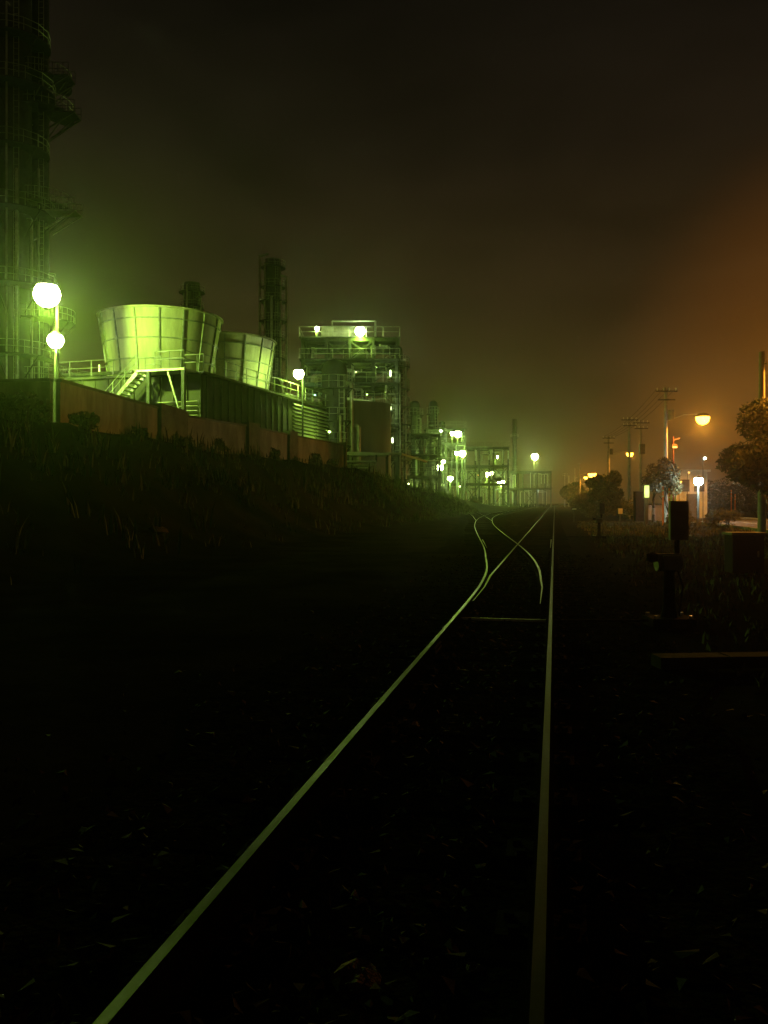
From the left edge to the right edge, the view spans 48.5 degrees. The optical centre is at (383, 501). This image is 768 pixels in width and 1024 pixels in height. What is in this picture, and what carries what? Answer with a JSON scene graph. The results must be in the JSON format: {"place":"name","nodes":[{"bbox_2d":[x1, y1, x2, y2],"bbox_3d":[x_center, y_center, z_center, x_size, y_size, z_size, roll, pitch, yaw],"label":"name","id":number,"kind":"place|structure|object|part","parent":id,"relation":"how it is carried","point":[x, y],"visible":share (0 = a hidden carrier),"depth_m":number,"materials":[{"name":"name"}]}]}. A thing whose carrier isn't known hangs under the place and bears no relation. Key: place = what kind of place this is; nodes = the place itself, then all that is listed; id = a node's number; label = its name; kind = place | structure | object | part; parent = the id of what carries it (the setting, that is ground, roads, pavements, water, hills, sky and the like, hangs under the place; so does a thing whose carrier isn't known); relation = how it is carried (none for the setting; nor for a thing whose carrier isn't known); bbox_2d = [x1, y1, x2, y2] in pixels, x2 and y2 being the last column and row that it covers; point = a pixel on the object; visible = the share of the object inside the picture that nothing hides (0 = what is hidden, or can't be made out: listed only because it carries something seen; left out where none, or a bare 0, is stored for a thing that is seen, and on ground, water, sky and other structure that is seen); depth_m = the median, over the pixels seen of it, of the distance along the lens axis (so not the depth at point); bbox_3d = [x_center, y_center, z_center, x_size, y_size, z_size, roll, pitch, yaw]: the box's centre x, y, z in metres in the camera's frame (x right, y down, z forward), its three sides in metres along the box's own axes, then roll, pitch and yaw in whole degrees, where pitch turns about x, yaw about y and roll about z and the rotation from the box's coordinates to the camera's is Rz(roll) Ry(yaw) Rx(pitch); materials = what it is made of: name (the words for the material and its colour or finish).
{"place":"outdoors","nodes":[
{"label":"outdoors","id":0,"kind":"place"},
{"bbox_2d":[321,320,375,336],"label":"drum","id":1,"kind":"object","parent":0,"point":[336,328],"visible":0.62,"depth_m":97.75,"materials":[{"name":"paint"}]},
{"bbox_2d":[0,417,767,860],"bbox_3d":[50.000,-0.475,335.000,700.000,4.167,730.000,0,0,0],"label":"ground","id":2,"kind":"structure","parent":0,"point":[78,651],"depth_m":13.53,"materials":[{"name":"green plant"}]},
{"bbox_2d":[0,389,37,422],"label":"bush","id":3,"kind":"object","parent":2,"relation":"on","point":[20,400],"visible":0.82,"depth_m":24.21,"materials":[{"name":"green plant"}]},
{"bbox_2d":[0,0,56,378],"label":"process column","id":4,"kind":"structure","parent":2,"relation":"on","point":[19,151],"depth_m":73.59,"materials":[{"name":"metal"}]},
{"bbox_2d":[25,398,53,424],"bbox_3d":[-10.427,-2.736,25.584,1.214,0.966,0.984,0,0,41],"label":"bush","id":5,"kind":"object","parent":2,"relation":"on","point":[42,409],"visible":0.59,"depth_m":25.36,"materials":[{"name":"green plant"}]},
{"bbox_2d":[33,278,60,421],"bbox_3d":[-19.802,-7.668,50.110,1.508,10.836,1.751,0,0,-25],"label":"flood light","id":6,"kind":"object","parent":2,"relation":"on","point":[46,292],"visible":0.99,"depth_m":49.67,"materials":[{"name":"paint"}]},
{"bbox_2d":[20,0,75,377],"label":"process column","id":7,"kind":"structure","parent":2,"relation":"on","point":[43,321],"depth_m":76.17,"materials":[{"name":"metal"}]},
{"bbox_2d":[42,62,74,96],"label":"service platform","id":8,"kind":"structure","parent":7,"relation":"on","point":[67,78],"depth_m":75.23,"materials":[{"name":"metal"}]},
{"bbox_2d":[44,99,80,138],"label":"service platform","id":9,"kind":"structure","parent":7,"relation":"attached to","point":[60,116],"depth_m":75.56,"materials":[{"name":"metal"}]},
{"bbox_2d":[44,197,81,234],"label":"service platform","id":10,"kind":"structure","parent":7,"relation":"attached to","point":[62,213],"depth_m":73.36,"materials":[{"name":"grey metal"}]},
{"bbox_2d":[47,330,63,421],"bbox_3d":[-19.772,-6.247,51.124,1.323,7.994,0.954,0,0,42],"label":"flood light","id":11,"kind":"object","parent":2,"relation":"on","point":[55,339],"visible":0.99,"depth_m":50.76,"materials":[{"name":"paint"}]},
{"bbox_2d":[67,411,99,429],"bbox_3d":[-10.012,-2.656,28.484,1.049,0.782,0.982,0,0,-19],"label":"bush","id":12,"kind":"object","parent":2,"relation":"on","point":[87,418],"visible":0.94,"depth_m":28.30,"materials":[{"name":"green plant"}]},
{"bbox_2d":[127,426,148,436],"bbox_3d":[-9.913,-2.684,34.430,0.845,0.834,1.024,0,0,38],"label":"bush","id":13,"kind":"object","parent":2,"relation":"on","point":[145,432],"visible":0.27,"depth_m":34.40,"materials":[{"name":"green plant"}]},
{"bbox_2d":[150,526,168,535],"bbox_3d":[-6.420,0.852,24.386,0.538,0.332,0.552,0,0,23],"label":"rock","id":14,"kind":"object","parent":2,"relation":"on","point":[161,530],"visible":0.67,"depth_m":24.23,"materials":[{"name":"stone"}]},
{"bbox_2d":[0,378,346,467],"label":"boundary wall","id":15,"kind":"structure","parent":2,"relation":"on","point":[115,412],"depth_m":37.23,"materials":[{"name":"concrete"}]},
{"bbox_2d":[171,431,193,445],"bbox_3d":[-8.725,-2.620,37.074,0.950,0.955,0.966,0,0,-24],"label":"bush","id":16,"kind":"object","parent":2,"relation":"on","point":[177,438],"visible":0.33,"depth_m":36.92,"materials":[{"name":"green plant"}]},
{"bbox_2d":[48,305,328,440],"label":"cooling tower","id":17,"kind":"structure","parent":2,"relation":"on","point":[195,362],"depth_m":58.71,"materials":[{"name":"metal"}]},
{"bbox_2d":[179,281,204,310],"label":"process column","id":18,"kind":"structure","parent":2,"relation":"on","point":[191,292],"depth_m":168.62,"materials":[{"name":"metal"}]},
{"bbox_2d":[214,438,229,453],"bbox_3d":[-7.850,-2.672,40.962,0.734,0.840,0.941,0,0,24],"label":"bush","id":19,"kind":"object","parent":2,"relation":"on","point":[219,441],"visible":0.67,"depth_m":40.91,"materials":[{"name":"green plant"}]},
{"bbox_2d":[0,394,479,584],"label":"bank weeds","id":20,"kind":"object","parent":2,"relation":"on","point":[50,442],"visible":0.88,"depth_m":32.53,"materials":[{"name":"green plant"}]},
{"bbox_2d":[258,253,287,393],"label":"process column","id":21,"kind":"structure","parent":2,"relation":"on","point":[272,301],"depth_m":148.88,"materials":[{"name":"metal"}]},
{"bbox_2d":[268,447,280,459],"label":"bush","id":22,"kind":"object","parent":2,"relation":"on","point":[277,453],"visible":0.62,"depth_m":47.41,"materials":[{"name":"green plant"}]},
{"bbox_2d":[293,367,303,436],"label":"street lamp","id":23,"kind":"object","parent":2,"relation":"on","point":[298,373],"visible":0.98,"depth_m":69.14,"materials":[{"name":"paint"}]},
{"bbox_2d":[310,452,321,464],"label":"bush","id":24,"kind":"object","parent":2,"relation":"on","point":[314,454],"visible":0.75,"depth_m":53.40,"materials":[{"name":"green plant"}]},
{"bbox_2d":[326,458,336,465],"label":"bush","id":25,"kind":"object","parent":2,"relation":"on","point":[332,460],"visible":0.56,"depth_m":56.83,"materials":[{"name":"green plant"}]},
{"bbox_2d":[314,359,360,467],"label":"pressure vessel","id":26,"kind":"object","parent":2,"relation":"on","point":[335,383],"visible":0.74,"depth_m":76.02,"materials":[{"name":"metal"}]},
{"bbox_2d":[306,390,391,476],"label":"storage tank","id":27,"kind":"object","parent":2,"relation":"on","point":[372,419],"visible":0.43,"depth_m":84.50,"materials":[{"name":"metal"}]},
{"bbox_2d":[299,327,399,480],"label":"process structure","id":28,"kind":"object","parent":2,"relation":"on","point":[356,350],"visible":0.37,"depth_m":94.44,"materials":[{"name":"metal"}]},
{"bbox_2d":[355,325,364,336],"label":"flood light","id":29,"kind":"object","parent":28,"relation":"attached to","point":[360,330],"visible":1,"depth_m":93.65,"materials":[{"name":"paint"}]},
{"bbox_2d":[330,958,381,993],"bbox_3d":[-0.076,1.455,2.587,0.167,0.109,0.164,0,0,-32],"label":"plant","id":30,"kind":"object","parent":2,"relation":"on","point":[356,972],"visible":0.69,"depth_m":2.57,"materials":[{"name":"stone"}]},
{"bbox_2d":[347,455,387,477],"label":"pipe run","id":31,"kind":"object","parent":2,"relation":"on","point":[362,465],"visible":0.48,"depth_m":69.92,"materials":[{"name":"metal"}]},
{"bbox_2d":[0,505,767,1023],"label":"track ballast","id":32,"kind":"structure","parent":2,"relation":"on","point":[492,991],"depth_m":3.70,"materials":[{"name":"grey gravel"}]},
{"bbox_2d":[0,505,718,1023],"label":"railway track","id":33,"kind":"structure","parent":32,"relation":"on","point":[538,941],"depth_m":3.39,"materials":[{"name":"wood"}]},
{"bbox_2d":[462,505,544,621],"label":"siding track","id":34,"kind":"structure","parent":32,"relation":"on","point":[496,526],"depth_m":28.58,"materials":[{"name":"metal"}]},
{"bbox_2d":[347,452,427,462],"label":"pipe run","id":35,"kind":"object","parent":2,"relation":"on","point":[361,454],"visible":0.66,"depth_m":72.40,"materials":[{"name":"metal"}]},
{"bbox_2d":[385,346,410,482],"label":"process column","id":36,"kind":"structure","parent":2,"relation":"on","point":[402,384],"depth_m":95.39,"materials":[{"name":"metal"}]},
{"bbox_2d":[407,401,422,486],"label":"process column","id":37,"kind":"structure","parent":2,"relation":"on","point":[414,409],"depth_m":139.20,"materials":[{"name":"metal"}]},
{"bbox_2d":[404,425,441,491],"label":"pipe rack","id":38,"kind":"object","parent":2,"relation":"on","point":[422,438],"visible":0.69,"depth_m":117.90,"materials":[{"name":"metal"}]},
{"bbox_2d":[427,400,438,490],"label":"process column","id":39,"kind":"structure","parent":2,"relation":"on","point":[433,414],"depth_m":144.28,"materials":[{"name":"metal"}]},
{"bbox_2d":[440,430,440,490],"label":"flood light","id":40,"kind":"object","parent":2,"relation":"on","point":[440,461],"visible":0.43,"depth_m":127.44,"materials":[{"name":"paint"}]},
{"bbox_2d":[439,421,444,491],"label":"process column","id":41,"kind":"structure","parent":2,"relation":"on","point":[442,422],"depth_m":149.47,"materials":[{"name":"metal"}]},
{"bbox_2d":[424,422,466,499],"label":"process structure","id":42,"kind":"object","parent":2,"relation":"on","point":[445,444],"visible":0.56,"depth_m":137.92,"materials":[{"name":"metal"}]},
{"bbox_2d":[450,431,453,493],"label":"flood light","id":43,"kind":"object","parent":2,"relation":"on","point":[452,433],"visible":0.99,"depth_m":130.60,"materials":[{"name":"paint"}]},
{"bbox_2d":[455,450,458,495],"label":"flood light","id":44,"kind":"object","parent":2,"relation":"on","point":[456,470],"visible":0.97,"depth_m":132.09,"materials":[{"name":"paint"}]},
{"bbox_2d":[455,430,460,497],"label":"flood light","id":45,"kind":"object","parent":2,"relation":"on","point":[457,433],"visible":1,"depth_m":130.77,"materials":[{"name":"paint"}]},
{"bbox_2d":[459,449,465,498],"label":"flood light","id":46,"kind":"object","parent":2,"relation":"on","point":[462,452],"visible":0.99,"depth_m":131.25,"materials":[{"name":"paint"}]},
{"bbox_2d":[447,441,509,504],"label":"pipe rack","id":47,"kind":"object","parent":2,"relation":"on","point":[492,479],"visible":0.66,"depth_m":165.52,"materials":[{"name":"metal"}]},
{"bbox_2d":[457,513,509,522],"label":"branch ballast","id":48,"kind":"structure","parent":2,"relation":"on","point":[463,519],"depth_m":65.48,"materials":[{"name":"grey gravel"}]},
{"bbox_2d":[466,512,491,522],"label":"branch track","id":49,"kind":"structure","parent":48,"relation":"on","point":[481,515],"depth_m":73.24,"materials":[{"name":"metal"}]},
{"bbox_2d":[495,455,497,505],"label":"flood light","id":50,"kind":"object","parent":2,"relation":"on","point":[495,482],"visible":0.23,"depth_m":217.82,"materials":[{"name":"paint"}]},
{"bbox_2d":[437,505,562,552],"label":"siding ballast","id":51,"kind":"structure","parent":2,"relation":"on","point":[456,540],"depth_m":31.76,"materials":[{"name":"grey gravel"}]},
{"bbox_2d":[466,467,552,506],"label":"pipe rack","id":52,"kind":"object","parent":2,"relation":"on","point":[525,490],"visible":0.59,"depth_m":224.98,"materials":[{"name":"metal"}]},
{"bbox_2d":[511,419,518,505],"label":"chimney","id":53,"kind":"object","parent":2,"relation":"on","point":[514,437],"visible":0.98,"depth_m":299.31,"materials":[{"name":"metal"}]},
{"bbox_2d":[531,452,537,459],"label":"flood light","id":54,"kind":"object","parent":2,"relation":"on","point":[534,456],"visible":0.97,"depth_m":259.32,"materials":[{"name":"paint"}]},
{"bbox_2d":[560,481,590,507],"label":"dark tree","id":55,"kind":"object","parent":2,"relation":"on","point":[569,492],"visible":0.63,"depth_m":188.79,"materials":[{"name":"green plant"}]},
{"bbox_2d":[569,492,595,513],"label":"bush","id":56,"kind":"object","parent":2,"relation":"on","point":[578,500],"visible":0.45,"depth_m":104.39,"materials":[{"name":"green plant"}]},
{"bbox_2d":[579,464,596,508],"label":"street lamp","id":57,"kind":"object","parent":2,"relation":"on","point":[590,474],"visible":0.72,"depth_m":179.91,"materials":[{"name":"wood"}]},
{"bbox_2d":[575,503,605,537],"bbox_3d":[8.022,0.756,34.000,1.568,1.387,0.399,0,0,0],"label":"switch stand","id":58,"kind":"object","parent":2,"relation":"on","point":[601,512],"visible":1,"depth_m":33.97,"materials":[{"name":"metal"}]},
{"bbox_2d":[584,473,606,499],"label":"dark tree","id":59,"kind":"object","parent":2,"relation":"on","point":[587,483],"visible":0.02,"depth_m":107.30,"materials":[{"name":"green plant"}]},
{"bbox_2d":[583,489,625,516],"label":"bush","id":60,"kind":"object","parent":2,"relation":"on","point":[612,506],"visible":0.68,"depth_m":79.51,"materials":[{"name":"green plant"}]},
{"bbox_2d":[586,470,623,503],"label":"dark tree","id":61,"kind":"object","parent":2,"relation":"on","point":[610,483],"visible":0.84,"depth_m":94.24,"materials":[{"name":"green plant"}]},
{"bbox_2d":[603,436,632,513],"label":"street lamp","id":62,"kind":"object","parent":2,"relation":"on","point":[608,463],"visible":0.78,"depth_m":103.89,"materials":[{"name":"wood"}]},
{"bbox_2d":[618,508,622,528],"bbox_3d":[12.188,0.897,44.028,0.220,1.106,0.095,0,0,0],"label":"distance plate","id":63,"kind":"object","parent":2,"relation":"on","point":[620,511],"visible":0.89,"depth_m":43.98,"materials":[{"name":"paint"}]},
{"bbox_2d":[554,501,696,627],"bbox_3d":[2.765,0.720,10.000,1.650,1.460,0.420,0,0,0],"label":"switch stand","id":64,"kind":"object","parent":2,"relation":"on","point":[668,564],"visible":0.99,"depth_m":9.96,"materials":[{"name":"metal"}]},
{"bbox_2d":[619,500,632,519],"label":"bush","id":65,"kind":"object","parent":2,"relation":"on","point":[627,507],"visible":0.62,"depth_m":65.99,"materials":[{"name":"green plant"}]},
{"bbox_2d":[621,417,636,516],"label":"utility pole","id":66,"kind":"object","parent":2,"relation":"on","point":[629,465],"visible":0.98,"depth_m":81.90,"materials":[{"name":"wood"}]},
{"bbox_2d":[633,491,643,521],"bbox_3d":[18.600,0.350,61.968,0.800,2.200,0.665,0,0,0],"label":"vending cabinet","id":67,"kind":"object","parent":2,"relation":"on","point":[638,507],"visible":0.41,"depth_m":61.70,"materials":[{"name":"metal"}]},
{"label":"door","id":68,"kind":"part","parent":67,"relation":"part of","materials":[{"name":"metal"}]},
{"bbox_2d":[633,420,649,490],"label":"utility pole","id":69,"kind":"object","parent":2,"relation":"on","point":[641,448],"visible":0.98,"depth_m":83.87,"materials":[{"name":"wood"}]},
{"bbox_2d":[643,485,649,525],"bbox_3d":[15.400,0.220,50.102,0.340,2.460,0.235,0,0,0],"label":"sign board","id":70,"kind":"object","parent":2,"relation":"on","point":[646,492],"visible":0.93,"depth_m":50.05,"materials":[{"name":"grey"}]},
{"bbox_2d":[648,505,661,520],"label":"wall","id":71,"kind":"structure","parent":2,"relation":"on","point":[658,512],"depth_m":63.80,"materials":[{"name":"concrete"}]},
{"bbox_2d":[641,470,671,522],"bbox_3d":[18.596,-0.365,57.885,2.273,3.914,2.387,0,0,0],"label":"tree","id":72,"kind":"object","parent":2,"relation":"on","point":[645,477],"visible":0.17,"depth_m":57.95,"materials":[{"name":"green plant"}]},
{"bbox_2d":[662,486,663,525],"bbox_3d":[17.004,0.257,52.000,0.124,2.386,0.118,0,0,0],"label":"marker post","id":73,"kind":"object","parent":2,"relation":"on","point":[662,505],"visible":0.93,"depth_m":51.96,"materials":[{"name":"metal"}]},
{"bbox_2d":[559,504,767,532],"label":"road kerb","id":74,"kind":"structure","parent":2,"relation":"on","point":[744,527],"depth_m":44.50,"materials":[{"name":"concrete"}]},
{"bbox_2d":[645,457,683,523],"bbox_3d":[18.619,-0.702,56.783,2.091,4.617,2.906,0,0,40],"label":"tree","id":75,"kind":"object","parent":2,"relation":"on","point":[666,470],"visible":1,"depth_m":56.36,"materials":[{"name":"green plant"}]},
{"bbox_2d":[575,520,767,707],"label":"grass","id":76,"kind":"structure","parent":2,"relation":"on","point":[729,618],"depth_m":16.39,"materials":[{"name":"green plant"}]},
{"bbox_2d":[671,436,678,500],"bbox_3d":[21.206,-1.662,61.987,0.633,6.224,0.325,0,0,0],"label":"signal post","id":77,"kind":"object","parent":2,"relation":"on","point":[673,445],"visible":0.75,"depth_m":61.94,"materials":[{"name":"grey"}]},
{"bbox_2d":[656,387,709,521],"bbox_3d":[20.997,-3.250,60.000,3.875,9.600,1.024,0,0,0],"label":"street lamp","id":78,"kind":"object","parent":2,"relation":"on","point":[702,418],"visible":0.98,"depth_m":59.88,"materials":[{"name":"wood"}]},
{"bbox_2d":[665,511,708,531],"bbox_3d":[13.964,0.865,39.931,1.920,1.441,1.747,0,0,-28],"label":"bush","id":79,"kind":"object","parent":2,"relation":"on","point":[696,523],"visible":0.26,"depth_m":39.62,"materials":[{"name":"green plant"}]},
{"bbox_2d":[687,471,689,500],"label":"flood light","id":80,"kind":"object","parent":2,"relation":"on","point":[687,484],"visible":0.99,"depth_m":68.37,"materials":[{"name":"paint"}]},
{"bbox_2d":[668,470,710,517],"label":"hut","id":81,"kind":"object","parent":2,"relation":"on","point":[692,490],"visible":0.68,"depth_m":71.00,"materials":[{"name":"paint"}]},
{"bbox_2d":[679,480,688,491],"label":"window","id":82,"kind":"structure","parent":81,"relation":"in","point":[684,482],"depth_m":70.93,"materials":[{"name":"glass"}]},
{"bbox_2d":[686,494,696,517],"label":"door","id":83,"kind":"structure","parent":81,"relation":"in","point":[692,498],"depth_m":70.95,"materials":[{"name":"metal"}]},
{"bbox_2d":[694,480,703,491],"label":"window","id":84,"kind":"structure","parent":81,"relation":"in","point":[701,487],"depth_m":70.93,"materials":[{"name":"glass"}]},
{"bbox_2d":[694,475,702,518],"bbox_3d":[20.754,-0.155,56.152,0.600,3.209,0.985,0,0,38],"label":"flood light","id":85,"kind":"object","parent":2,"relation":"on","point":[698,480],"visible":0.97,"depth_m":56.02,"materials":[{"name":"paint"}]},
{"bbox_2d":[651,652,767,669],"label":"concrete trough","id":86,"kind":"object","parent":2,"relation":"on","point":[711,660],"visible":1,"depth_m":7.32,"materials":[{"name":"grey concrete"}]},
{"bbox_2d":[704,508,743,529],"bbox_3d":[17.335,0.960,43.888,1.472,1.284,2.437,0,0,-30],"label":"bush","id":87,"kind":"object","parent":2,"relation":"on","point":[714,519],"visible":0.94,"depth_m":43.71,"materials":[{"name":"green plant"}]},
{"bbox_2d":[707,478,767,512],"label":"hedge","id":88,"kind":"object","parent":2,"relation":"on","point":[750,500],"visible":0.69,"depth_m":104.07,"materials":[{"name":"green plant"}]},
{"bbox_2d":[714,434,767,495],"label":"broad tree","id":89,"kind":"object","parent":2,"relation":"on","point":[748,464],"visible":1,"depth_m":31.79,"materials":[{"name":"green plant"}]},
{"bbox_2d":[722,532,767,572],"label":"relay cabinet","id":90,"kind":"object","parent":2,"relation":"on","point":[744,552],"visible":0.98,"depth_m":16.77,"materials":[{"name":"grey metal"}]},
{"bbox_3d":[7.174,1.030,16.775,0.500,0.600,0.040,0,0,0],"label":"door","id":91,"kind":"part","parent":90,"relation":"part of","materials":[{"name":"grey metal"}]},
{"bbox_2d":[735,396,767,443],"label":"broad tree","id":92,"kind":"object","parent":2,"relation":"on","point":[760,415],"visible":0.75,"depth_m":34.51,"materials":[{"name":"green plant"}]},
{"bbox_2d":[757,351,767,531],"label":"utility pole","id":93,"kind":"object","parent":2,"relation":"on","point":[761,520],"visible":0.44,"depth_m":34.89,"materials":[{"name":"concrete"}]},
{"bbox_2d":[49,0,767,503],"label":"sky","id":94,"kind":"structure","parent":0,"point":[558,209],"materials":[{"name":"black"}]},
{"bbox_2d":[617,508,767,528],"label":"road","id":95,"kind":"structure","parent":0,"point":[750,522],"depth_m":55.96,"materials":[{"name":"grey asphalt"}]}
]}

